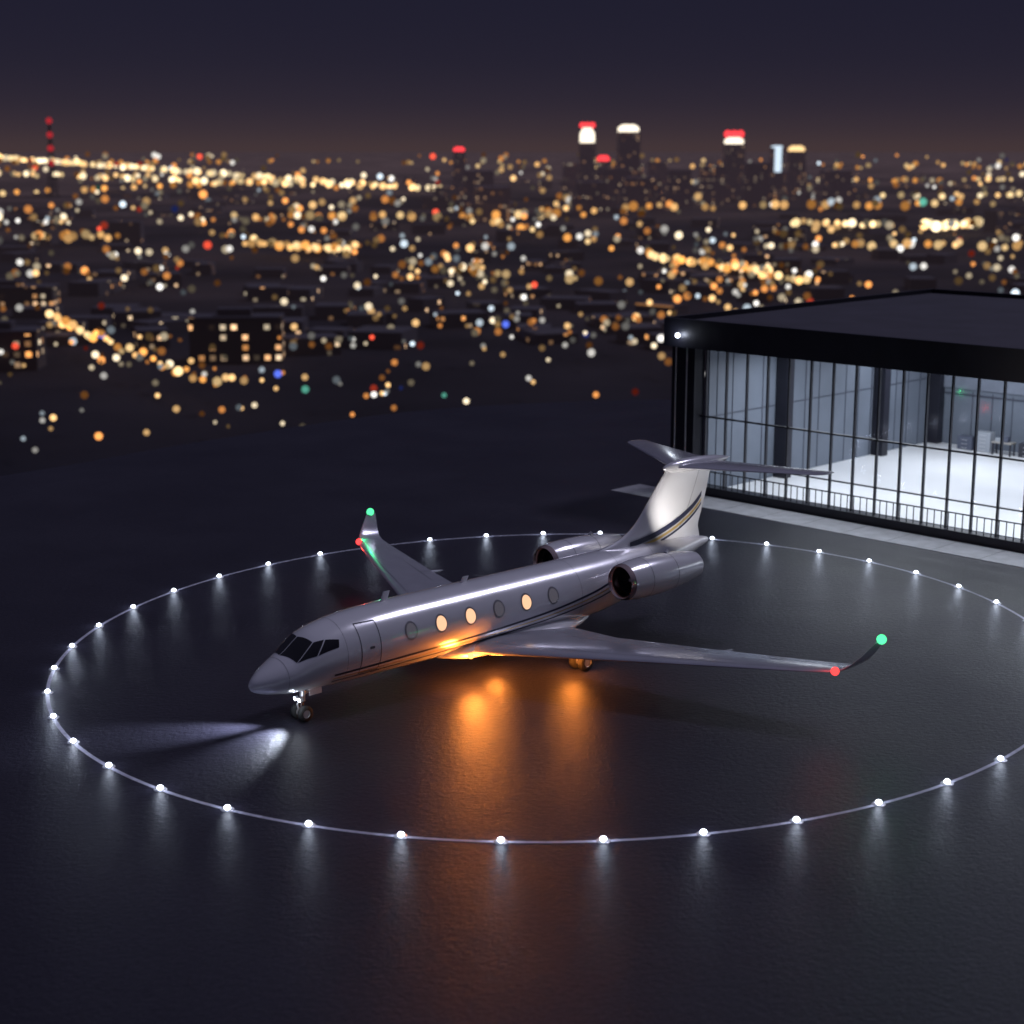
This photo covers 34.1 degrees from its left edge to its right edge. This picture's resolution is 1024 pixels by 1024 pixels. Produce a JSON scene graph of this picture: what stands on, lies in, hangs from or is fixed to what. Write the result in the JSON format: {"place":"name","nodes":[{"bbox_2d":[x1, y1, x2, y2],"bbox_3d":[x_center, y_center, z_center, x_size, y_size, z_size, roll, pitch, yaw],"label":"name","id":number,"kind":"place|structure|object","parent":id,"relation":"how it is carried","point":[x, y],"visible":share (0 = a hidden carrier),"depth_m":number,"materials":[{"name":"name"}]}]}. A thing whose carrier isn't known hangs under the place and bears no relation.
{"place":"outdoors","nodes":[
{"label":"outdoors","id":0,"kind":"place"},
{"bbox_2d":[187,307,284,363],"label":"office building","id":1,"kind":"structure","parent":0,"point":[239,334],"depth_m":654.86,"materials":[{"name":"grey"}]},
{"bbox_2d":[452,147,464,198],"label":"skyscraper","id":2,"kind":"structure","parent":0,"point":[458,164],"depth_m":2831.62,"materials":[{"name":"grey"}]},
{"bbox_2d":[469,186,514,221],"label":"office building","id":3,"kind":"structure","parent":0,"point":[488,200],"depth_m":1945.78,"materials":[{"name":"grey"}]},
{"bbox_2d":[0,399,1023,1023],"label":"tarmac","id":4,"kind":"structure","parent":0,"point":[124,899],"depth_m":61.08,"materials":[{"name":"black asphalt"}]},
{"bbox_2d":[42,531,1023,844],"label":"edge lights","id":5,"kind":"object","parent":4,"relation":"on","point":[500,839],"visible":0.92,"depth_m":59.30,"materials":[{"name":"white glass"}]},
{"bbox_2d":[45,534,1023,842],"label":"circle marking","id":6,"kind":"object","parent":4,"relation":"on","point":[65,734],"visible":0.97,"depth_m":59.05,"materials":[{"name":"paint"}]},
{"bbox_2d":[248,440,886,721],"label":"business jet","id":7,"kind":"object","parent":4,"relation":"on","point":[551,598],"visible":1,"depth_m":70.87,"materials":[{"name":"paint"}]},
{"bbox_2d":[273,633,338,662],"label":"cockpit windows","id":8,"kind":"structure","parent":7,"relation":"in","point":[299,646],"depth_m":64.74,"materials":[{"name":"black glass"}]},
{"bbox_2d":[405,586,558,639],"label":"cabin windows","id":9,"kind":"structure","parent":7,"relation":"in","point":[411,630],"depth_m":69.57,"materials":[{"name":"yellow"}]},
{"bbox_2d":[611,289,1023,567],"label":"glass hangar","id":10,"kind":"structure","parent":4,"relation":"on","point":[902,411],"depth_m":108.77,"materials":[{"name":"black glass"}]},
{"bbox_2d":[0,152,1023,475],"bbox_3d":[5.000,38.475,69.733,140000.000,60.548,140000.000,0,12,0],"label":"terrain","id":11,"kind":"structure","parent":0,"point":[124,406],"depth_m":1125.66,"materials":[{"name":"black"}]},
{"bbox_2d":[0,320,46,370],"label":"office building","id":12,"kind":"structure","parent":11,"relation":"on","point":[32,339],"depth_m":633.80,"materials":[{"name":"grey"}]},
{"bbox_2d":[0,279,59,307],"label":"office building","id":13,"kind":"structure","parent":11,"relation":"on","point":[14,293],"depth_m":886.36,"materials":[{"name":"grey"}]},
{"bbox_2d":[46,118,58,197],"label":"radio mast","id":14,"kind":"object","parent":11,"relation":"on","point":[50,136],"visible":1,"depth_m":2932.69,"materials":[{"name":"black metal"}]},
{"bbox_2d":[459,170,493,209],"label":"skyscraper","id":15,"kind":"structure","parent":11,"relation":"on","point":[471,178],"depth_m":2334.34,"materials":[{"name":"grey"}]},
{"bbox_2d":[0,169,1023,356],"bbox_3d":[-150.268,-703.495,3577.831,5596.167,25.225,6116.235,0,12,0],"label":"distant city buildings","id":16,"kind":"structure","parent":11,"relation":"on","point":[363,326],"depth_m":1002.65,"materials":[{"name":"grey"}]},
{"bbox_2d":[0,152,1023,452],"bbox_3d":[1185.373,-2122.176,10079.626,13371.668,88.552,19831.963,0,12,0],"label":"city lights","id":17,"kind":"object","parent":11,"relation":"on","point":[706,262],"visible":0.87,"depth_m":1320.33},
{"bbox_2d":[717,254,801,280],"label":"office building","id":18,"kind":"structure","parent":11,"relation":"on","point":[790,264],"depth_m":1072.30,"materials":[{"name":"grey"}]},
{"bbox_2d":[0,0,1023,151],"label":"sky","id":19,"kind":"structure","parent":0,"point":[108,75],"materials":[{"name":"purple"}]},
{"bbox_2d":[560,163,578,198],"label":"skyscraper","id":20,"kind":"structure","parent":0,"point":[567,182],"depth_m":2877.74,"materials":[{"name":"grey"}]},
{"bbox_2d":[577,122,596,180],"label":"skyscraper","id":21,"kind":"structure","parent":0,"point":[586,170],"depth_m":2776.18,"materials":[{"name":"grey"}]},
{"bbox_2d":[570,181,609,214],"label":"skyscraper","id":22,"kind":"structure","parent":0,"point":[588,196],"depth_m":2143.30,"materials":[{"name":"grey"}]},
{"bbox_2d":[597,155,609,180],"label":"skyscraper","id":23,"kind":"structure","parent":0,"point":[603,161],"depth_m":2829.76,"materials":[{"name":"grey"}]},
{"bbox_2d":[599,168,629,207],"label":"skyscraper","id":24,"kind":"structure","parent":0,"point":[612,178],"depth_m":2431.64,"materials":[{"name":"grey"}]},
{"bbox_2d":[613,125,642,176],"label":"skyscraper","id":25,"kind":"structure","parent":0,"point":[628,146],"depth_m":2623.62,"materials":[{"name":"grey"}]},
{"bbox_2d":[618,177,664,212],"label":"skyscraper","id":26,"kind":"structure","parent":0,"point":[641,191],"depth_m":2236.34,"materials":[{"name":"grey"}]},
{"bbox_2d":[647,162,666,192],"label":"skyscraper","id":27,"kind":"structure","parent":0,"point":[656,169],"depth_m":2925.37,"materials":[{"name":"grey"}]},
{"bbox_2d":[664,169,693,206],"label":"skyscraper","id":28,"kind":"structure","parent":0,"point":[679,190],"depth_m":2438.55,"materials":[{"name":"grey"}]},
{"bbox_2d":[695,166,730,204],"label":"skyscraper","id":29,"kind":"structure","parent":0,"point":[712,187],"depth_m":2532.62,"materials":[{"name":"grey"}]},
{"bbox_2d":[722,130,744,200],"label":"skyscraper","id":30,"kind":"structure","parent":0,"point":[733,160],"depth_m":2726.06,"materials":[{"name":"grey"}]},
{"bbox_2d":[737,163,772,206],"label":"skyscraper","id":31,"kind":"structure","parent":0,"point":[755,187],"depth_m":2435.51,"materials":[{"name":"grey"}]},
{"bbox_2d":[770,146,784,201],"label":"skyscraper","id":32,"kind":"structure","parent":0,"point":[777,176],"depth_m":2685.28,"materials":[{"name":"grey"}]},
{"bbox_2d":[784,146,807,199],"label":"skyscraper","id":33,"kind":"structure","parent":0,"point":[796,178],"depth_m":2780.17,"materials":[{"name":"grey"}]},
{"bbox_2d":[814,170,855,204],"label":"skyscraper","id":34,"kind":"structure","parent":0,"point":[834,184],"depth_m":2531.13,"materials":[{"name":"grey"}]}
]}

